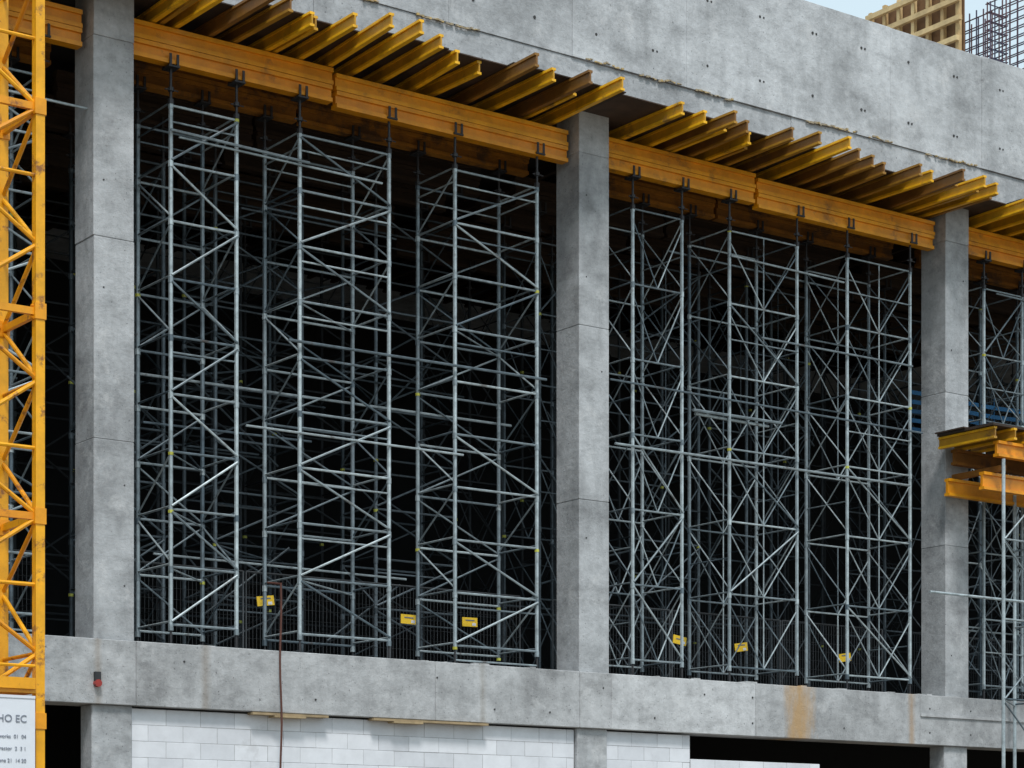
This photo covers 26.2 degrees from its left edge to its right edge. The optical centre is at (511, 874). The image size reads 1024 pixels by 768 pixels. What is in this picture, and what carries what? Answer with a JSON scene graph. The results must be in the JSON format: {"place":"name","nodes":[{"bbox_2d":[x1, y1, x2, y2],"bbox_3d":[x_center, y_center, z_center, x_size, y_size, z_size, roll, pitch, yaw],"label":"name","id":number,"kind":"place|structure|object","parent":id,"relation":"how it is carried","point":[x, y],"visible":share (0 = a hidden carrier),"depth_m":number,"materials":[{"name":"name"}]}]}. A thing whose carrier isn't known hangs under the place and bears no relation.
{"place":"outdoors","nodes":[
{"label":"outdoors","id":0,"kind":"place"},
{"bbox_2d":[8,160,363,249],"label":"formwork girder","id":1,"kind":"object","parent":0,"point":[56,179],"visible":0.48,"depth_m":44.20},
{"bbox_2d":[8,127,394,235],"bbox_3d":[-6.050,-13.470,42.737,8.830,0.580,0.190,0,0,-36],"label":"formwork girder","id":2,"kind":"object","parent":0,"point":[57,148],"visible":0.39,"depth_m":43.04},
{"bbox_2d":[392,228,711,316],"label":"formwork girder","id":3,"kind":"object","parent":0,"point":[464,258],"visible":0.45,"depth_m":48.21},
{"bbox_2d":[423,213,744,306],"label":"formwork girder","id":4,"kind":"object","parent":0,"point":[485,236],"visible":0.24,"depth_m":47.69,"materials":[{"name":"orange wood"}]},
{"bbox_2d":[475,191,802,288],"bbox_3d":[2.892,-13.470,46.844,8.830,0.580,0.190,0,0,-36],"label":"formwork girder","id":5,"kind":"object","parent":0,"point":[522,220],"visible":0.54,"depth_m":46.63,"materials":[{"name":"orange wood"}]},
{"bbox_2d":[510,175,840,275],"bbox_3d":[3.594,-13.470,45.871,8.830,0.580,0.190,0,0,-36],"label":"formwork girder","id":6,"kind":"object","parent":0,"point":[741,243],"visible":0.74,"depth_m":46.02,"materials":[{"name":"orange wood"}]},
{"bbox_2d":[734,298,990,371],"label":"formwork girder","id":7,"kind":"object","parent":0,"point":[899,345],"visible":0.28,"depth_m":54.17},
{"bbox_2d":[767,286,1020,359],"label":"formwork girder","id":8,"kind":"object","parent":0,"point":[829,309],"visible":0.35,"depth_m":53.06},
{"bbox_2d":[806,0,1023,68],"label":"sky","id":9,"kind":"structure","parent":0,"point":[858,8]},
{"bbox_2d":[824,270,1020,334],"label":"formwork girder","id":10,"kind":"object","parent":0,"point":[998,320],"visible":0.25,"depth_m":51.10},
{"bbox_2d":[862,258,1023,316],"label":"formwork girder","id":11,"kind":"object","parent":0,"point":[1007,307],"visible":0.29,"depth_m":49.78,"materials":[{"name":"orange wood"}]},
{"bbox_2d":[914,249,1023,289],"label":"formwork girder","id":12,"kind":"object","parent":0,"point":[1003,277],"visible":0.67,"depth_m":48.95,"materials":[{"name":"orange wood"}]},
{"bbox_2d":[929,422,1023,767],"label":"formwork platform","id":13,"kind":"structure","parent":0,"point":[1001,445],"depth_m":45.38,"materials":[{"name":"yellow wood"}]},
{"label":"ground","id":14,"kind":"structure","parent":0,"visible":0},
{"bbox_2d":[0,694,34,767],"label":"site information board","id":15,"kind":"object","parent":14,"relation":"on","point":[17,731],"visible":1,"depth_m":27.33,"materials":[{"name":"metal"}]},
{"bbox_2d":[0,0,46,767],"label":"tower crane mast","id":16,"kind":"object","parent":14,"relation":"on","point":[34,105],"visible":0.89,"depth_m":27.72,"materials":[{"name":"yellow metal"}]},
{"bbox_2d":[267,582,282,767],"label":"hanging hose","id":17,"kind":"object","parent":14,"relation":"on","point":[280,683],"visible":1,"depth_m":36.50,"materials":[{"name":"brown rubber"}]},
{"bbox_2d":[132,708,573,767],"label":"block wall","id":18,"kind":"structure","parent":14,"relation":"on","point":[175,739],"depth_m":37.35,"materials":[{"name":"white concrete"}]},
{"bbox_2d":[247,712,328,718],"bbox_3d":[-3.728,-2.654,36.749,1.450,0.068,0.210,0,0,-36],"label":"timber plank","id":19,"kind":"object","parent":18,"relation":"attached to","point":[289,716],"visible":1,"depth_m":36.64,"materials":[{"name":"beige wood"}]},
{"bbox_2d":[368,718,488,725],"bbox_3d":[-1.437,-2.654,38.401,2.400,0.068,0.210,0,0,-36],"label":"timber plank","id":20,"kind":"object","parent":18,"relation":"attached to","point":[404,721],"visible":1,"depth_m":38.19,"materials":[{"name":"beige wood"}]},
{"bbox_2d":[8,251,1023,767],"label":"floor slab","id":21,"kind":"structure","parent":14,"relation":"on","point":[62,737],"depth_m":56.20,"materials":[{"name":"black concrete"}]},
{"bbox_2d":[8,549,31,632],"bbox_3d":[-8.865,-4.522,35.282,2.951,1.564,0.033,0,0,-36],"label":"fence panel","id":22,"kind":"object","parent":21,"relation":"on","point":[22,610],"visible":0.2,"depth_m":35.91,"materials":[{"name":"metal"}]},
{"bbox_2d":[8,23,50,631],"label":"scaffold tower","id":23,"kind":"structure","parent":21,"relation":"on","point":[12,61],"depth_m":35.30,"materials":[{"name":"metal"}]},
{"bbox_2d":[8,34,50,67],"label":"formwork girder","id":24,"kind":"object","parent":23,"relation":"on","point":[24,45],"visible":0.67,"depth_m":35.55,"materials":[{"name":"brown wood"}]},
{"bbox_2d":[8,0,82,49],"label":"formwork girder","id":25,"kind":"object","parent":23,"relation":"on","point":[65,23],"visible":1,"depth_m":34.58,"materials":[{"name":"orange wood"}]},
{"bbox_2d":[8,0,1023,380],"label":"formwork joists","id":26,"kind":"object","parent":23,"relation":"on","point":[910,190],"visible":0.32,"depth_m":42.26,"materials":[{"name":"wood"}]},
{"bbox_2d":[8,0,1020,376],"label":"plywood deck","id":27,"kind":"structure","parent":26,"relation":"on","point":[620,110],"depth_m":39.89,"materials":[{"name":"brown wood"}]},
{"bbox_2d":[8,0,1023,425],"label":"parapet wall","id":28,"kind":"structure","parent":27,"relation":"on","point":[770,66],"depth_m":43.84,"materials":[{"name":"concrete"}]},
{"bbox_2d":[363,0,977,165],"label":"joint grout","id":29,"kind":"object","parent":28,"relation":"attached to","point":[647,76],"visible":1,"depth_m":41.85,"materials":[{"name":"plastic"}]},
{"bbox_2d":[865,0,964,50],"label":"wall formwork panel","id":30,"kind":"object","parent":28,"relation":"on","point":[940,21],"visible":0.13,"depth_m":48.44,"materials":[{"name":"brown wood"}]},
{"bbox_2d":[965,0,1023,68],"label":"rebar cage","id":31,"kind":"object","parent":28,"relation":"on","point":[998,33],"visible":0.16,"depth_m":48.58,"materials":[{"name":"brown metal"}]},
{"bbox_2d":[8,89,1023,684],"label":"tie tubes","id":32,"kind":"object","parent":23,"relation":"attached to","point":[696,413],"visible":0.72,"depth_m":41.09,"materials":[{"name":"metal"}]},
{"bbox_2d":[13,155,75,636],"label":"scaffold tower","id":33,"kind":"structure","parent":21,"relation":"on","point":[62,370],"depth_m":41.74,"materials":[{"name":"metal"}]},
{"bbox_2d":[63,117,168,642],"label":"scaffold tower","id":34,"kind":"structure","parent":21,"relation":"on","point":[70,135],"depth_m":39.04,"materials":[{"name":"metal"}]},
{"bbox_2d":[134,560,243,647],"bbox_3d":[-5.865,-4.522,37.445,2.951,1.564,0.033,0,0,-36],"label":"fence panel","id":35,"kind":"object","parent":21,"relation":"on","point":[188,589],"visible":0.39,"depth_m":37.77,"materials":[{"name":"metal"}]},
{"bbox_2d":[134,53,245,647],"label":"scaffold tower","id":36,"kind":"structure","parent":21,"relation":"on","point":[202,104],"depth_m":36.51,"materials":[{"name":"metal"}]},
{"bbox_2d":[135,180,246,647],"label":"scaffold tower","id":37,"kind":"structure","parent":21,"relation":"on","point":[157,190],"depth_m":43.09,"materials":[{"name":"metal"}]},
{"bbox_2d":[176,130,309,652],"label":"scaffold tower","id":38,"kind":"structure","parent":21,"relation":"on","point":[183,159],"depth_m":40.38,"materials":[{"name":"metal"}]},
{"bbox_2d":[25,91,445,213],"bbox_3d":[-4.939,-13.470,41.196,8.830,0.580,0.190,0,0,-36],"label":"formwork girder","id":39,"kind":"object","parent":38,"relation":"on","point":[57,119],"visible":0.31,"depth_m":41.30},
{"bbox_2d":[53,69,480,197],"bbox_3d":[-4.237,-13.470,40.223,8.830,0.580,0.190,0,0,-36],"label":"formwork girder","id":40,"kind":"object","parent":38,"relation":"on","point":[403,165],"visible":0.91,"depth_m":40.29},
{"bbox_2d":[242,203,358,655],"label":"scaffold tower","id":41,"kind":"structure","parent":21,"relation":"on","point":[321,243],"depth_m":44.63,"materials":[{"name":"metal"}]},
{"bbox_2d":[245,571,387,657],"bbox_3d":[-3.450,-4.522,39.188,2.951,1.564,0.033,0,0,-36],"label":"fence panel","id":42,"kind":"object","parent":21,"relation":"on","point":[308,610],"visible":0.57,"depth_m":39.16,"materials":[{"name":"metal"}]},
{"bbox_2d":[256,595,274,605],"bbox_3d":[-4.315,-4.800,38.511,0.363,0.215,0.016,0,0,-36],"label":"warning sign","id":43,"kind":"object","parent":42,"relation":"attached to","point":[270,600],"visible":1,"depth_m":38.53,"materials":[{"name":"yellow plastic"}]},
{"bbox_2d":[256,84,397,657],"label":"scaffold tower","id":44,"kind":"structure","parent":21,"relation":"on","point":[265,119],"depth_m":38.18,"materials":[{"name":"metal"}]},
{"bbox_2d":[134,59,529,176],"bbox_3d":[-3.300,-13.470,38.925,8.830,0.580,0.190,0,0,-36],"label":"formwork girder","id":45,"kind":"object","parent":44,"relation":"on","point":[188,86],"visible":0.52,"depth_m":38.76,"materials":[{"name":"brown wood"}]},
{"bbox_2d":[133,18,567,164],"bbox_3d":[-2.599,-13.435,37.952,8.830,0.650,0.190,0,0,-36],"label":"formwork girder","id":46,"kind":"object","parent":44,"relation":"on","point":[154,43],"visible":0.92,"depth_m":37.68,"materials":[{"name":"orange wood"}]},
{"bbox_2d":[335,165,462,662],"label":"scaffold tower","id":47,"kind":"structure","parent":21,"relation":"on","point":[342,193],"depth_m":42.33,"materials":[{"name":"metal"}]},
{"bbox_2d":[390,584,520,666],"bbox_3d":[-1.034,-4.522,40.930,2.951,1.564,0.033,0,0,-36],"label":"fence panel","id":48,"kind":"object","parent":21,"relation":"on","point":[480,624],"visible":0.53,"depth_m":40.94,"materials":[{"name":"metal"}]},
{"bbox_2d":[401,614,415,624],"bbox_3d":[-1.890,-4.680,40.260,0.343,0.175,0.016,0,0,-36],"label":"warning sign","id":49,"kind":"object","parent":48,"relation":"attached to","point":[407,619],"visible":1,"depth_m":40.25,"materials":[{"name":"yellow plastic"}]},
{"bbox_2d":[462,617,476,626],"bbox_3d":[-0.787,-4.720,41.056,0.343,0.176,0.016,0,0,-36],"label":"warning sign","id":50,"kind":"object","parent":48,"relation":"attached to","point":[469,622],"visible":1,"depth_m":41.05,"materials":[{"name":"yellow plastic"}]},
{"bbox_2d":[423,240,508,665],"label":"scaffold tower","id":51,"kind":"structure","parent":21,"relation":"on","point":[469,272],"depth_m":47.17,"materials":[{"name":"metal"}]},
{"bbox_2d":[409,122,545,667],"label":"scaffold tower","id":52,"kind":"structure","parent":21,"relation":"on","point":[417,153],"depth_m":40.05,"materials":[{"name":"metal"}]},
{"bbox_2d":[496,201,556,669],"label":"scaffold tower","id":53,"kind":"structure","parent":21,"relation":"on","point":[550,350],"depth_m":44.61,"materials":[{"name":"metal"}]},
{"bbox_2d":[515,259,625,673],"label":"scaffold tower","id":54,"kind":"structure","parent":21,"relation":"on","point":[522,435],"depth_m":48.71,"materials":[{"name":"metal"}]},
{"bbox_2d":[552,599,669,677],"bbox_3d":[1.965,-4.522,43.093,2.951,1.564,0.033,0,0,-36],"label":"fence panel","id":55,"kind":"object","parent":21,"relation":"on","point":[616,635],"visible":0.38,"depth_m":43.24,"materials":[{"name":"metal"}]},
{"bbox_2d":[609,165,689,677],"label":"scaffold tower","id":56,"kind":"structure","parent":21,"relation":"on","point":[643,204],"depth_m":42.14,"materials":[{"name":"metal"}]},
{"bbox_2d":[609,223,705,677],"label":"scaffold tower","id":57,"kind":"structure","parent":21,"relation":"on","point":[697,342],"depth_m":46.06,"materials":[{"name":"metal"}]},
{"bbox_2d":[628,282,734,681],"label":"scaffold tower","id":58,"kind":"structure","parent":21,"relation":"on","point":[694,520],"depth_m":50.59,"materials":[{"name":"metal"}]},
{"bbox_2d":[671,610,780,684],"bbox_3d":[4.381,-4.522,44.836,2.951,1.564,0.033,0,0,-36],"label":"fence panel","id":59,"kind":"object","parent":21,"relation":"on","point":[719,634],"visible":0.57,"depth_m":44.76,"materials":[{"name":"metal"}]},
{"bbox_2d":[672,634,686,645],"bbox_3d":[3.357,-4.700,44.045,0.364,0.217,0.016,0,0,-36],"label":"warning sign","id":60,"kind":"object","parent":59,"relation":"attached to","point":[676,639],"visible":0.64,"depth_m":44.01,"materials":[{"name":"yellow plastic"}]},
{"bbox_2d":[734,642,747,651],"bbox_3d":[4.687,-4.660,45.005,0.366,0.221,0.016,0,0,-36],"label":"warning sign","id":61,"kind":"object","parent":59,"relation":"attached to","point":[743,647],"visible":1,"depth_m":45.01,"materials":[{"name":"yellow plastic"}]},
{"bbox_2d":[683,189,804,685],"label":"scaffold tower","id":62,"kind":"structure","parent":21,"relation":"on","point":[728,201],"depth_m":43.83,"materials":[{"name":"metal"}]},
{"bbox_2d":[609,172,893,260],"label":"formwork girder","id":63,"kind":"object","parent":62,"relation":"on","point":[664,197],"visible":0.58,"depth_m":44.57,"materials":[{"name":"orange wood"}]},
{"bbox_2d":[609,137,934,250],"bbox_3d":[5.232,-13.435,43.600,8.830,0.650,0.190,0,0,-36],"label":"formwork girder","id":64,"kind":"object","parent":62,"relation":"on","point":[662,167],"visible":0.94,"depth_m":43.38,"materials":[{"name":"orange wood"}]},
{"bbox_2d":[702,247,815,686],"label":"scaffold tower","id":65,"kind":"structure","parent":21,"relation":"on","point":[746,285],"depth_m":47.82,"materials":[{"name":"metal"}]},
{"bbox_2d":[744,306,828,687],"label":"scaffold tower","id":66,"kind":"structure","parent":21,"relation":"on","point":[786,363],"depth_m":52.41,"materials":[{"name":"metal"}]},
{"bbox_2d":[781,620,882,691],"bbox_3d":[6.796,-4.522,46.578,2.951,1.564,0.033,0,0,-36],"label":"fence panel","id":67,"kind":"object","parent":21,"relation":"on","point":[859,628],"visible":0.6,"depth_m":46.50,"materials":[{"name":"metal"}]},
{"bbox_2d":[838,653,850,661],"bbox_3d":[7.072,-4.620,46.725,0.366,0.221,0.016,0,0,-36],"label":"warning sign","id":68,"kind":"object","parent":67,"relation":"attached to","point":[842,657],"visible":0.67,"depth_m":46.69,"materials":[{"name":"yellow plastic"}]},
{"bbox_2d":[799,217,917,693],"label":"scaffold tower","id":69,"kind":"structure","parent":21,"relation":"on","point":[847,467],"depth_m":45.69,"materials":[{"name":"metal"}]},
{"bbox_2d":[818,322,917,693],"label":"scaffold tower","id":70,"kind":"structure","parent":21,"relation":"on","point":[858,471],"depth_m":54.10,"materials":[{"name":"metal"}]},
{"bbox_2d":[840,278,921,693],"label":"scaffold tower","id":71,"kind":"structure","parent":21,"relation":"on","point":[884,447],"depth_m":49.80,"materials":[{"name":"metal"}]},
{"bbox_2d":[907,631,999,699],"bbox_3d":[9.796,-4.522,48.742,2.951,1.564,0.033,0,0,-36],"label":"fence panel","id":72,"kind":"object","parent":21,"relation":"on","point":[973,664],"visible":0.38,"depth_m":49.33,"materials":[{"name":"metal"}]},
{"bbox_2d":[912,390,1020,431],"bbox_3d":[12.362,-10.175,50.724,9.029,1.150,0.077,0,0,-36],"label":"blue safety netting","id":73,"kind":"object","parent":21,"relation":"attached to","point":[974,413],"visible":0.08,"depth_m":49.34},
{"bbox_2d":[920,297,1020,699],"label":"scaffold tower","id":74,"kind":"structure","parent":21,"relation":"on","point":[991,525],"depth_m":51.70,"materials":[{"name":"metal"}]},
{"bbox_2d":[968,344,1015,700],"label":"scaffold tower","id":75,"kind":"structure","parent":21,"relation":"on","point":[1012,375],"depth_m":56.33,"materials":[{"name":"metal"}]},
{"bbox_2d":[968,251,1023,701],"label":"scaffold tower","id":76,"kind":"structure","parent":21,"relation":"on","point":[981,565],"depth_m":47.78,"materials":[{"name":"metal"}]},
{"bbox_2d":[968,227,1023,269],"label":"formwork girder","id":77,"kind":"object","parent":76,"relation":"on","point":[1005,251],"visible":0.78,"depth_m":47.26,"materials":[{"name":"orange wood"}]},
{"bbox_2d":[1000,640,1023,700],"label":"fence panel","id":78,"kind":"object","parent":21,"relation":"on","point":[1008,667],"visible":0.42,"depth_m":49.76,"materials":[{"name":"metal"}]},
{"bbox_2d":[1010,281,1023,698],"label":"scaffold tower","id":79,"kind":"structure","parent":21,"relation":"on","point":[1017,291],"depth_m":49.48,"materials":[{"name":"metal"}]},
{"bbox_2d":[1011,327,1023,696],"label":"scaffold tower","id":80,"kind":"structure","parent":21,"relation":"on","point":[1014,336],"depth_m":53.60,"materials":[{"name":"metal"}]},
{"bbox_2d":[81,704,966,767],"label":"columns","id":81,"kind":"structure","parent":14,"relation":"on","point":[106,736],"depth_m":35.03,"materials":[{"name":"concrete"}]},
{"bbox_2d":[8,632,1023,751],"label":"ledge beam","id":82,"kind":"structure","parent":81,"relation":"on","point":[165,676],"depth_m":39.17,"materials":[{"name":"concrete"}]},
{"bbox_2d":[93,671,101,686],"bbox_3d":[-6.524,-3.080,34.633,0.119,0.239,0.090,0,0,-36],"label":"junction box","id":83,"kind":"object","parent":82,"relation":"attached to","point":[97,681],"visible":1,"depth_m":34.60,"materials":[{"name":"metal"}]},
{"bbox_2d":[75,0,968,697],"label":"columns","id":84,"kind":"structure","parent":82,"relation":"on","point":[105,340],"depth_m":40.44,"materials":[{"name":"concrete"}]},
{"bbox_2d":[607,731,819,767],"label":"block wall","id":85,"kind":"structure","parent":14,"relation":"on","point":[635,750],"depth_m":41.59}
]}

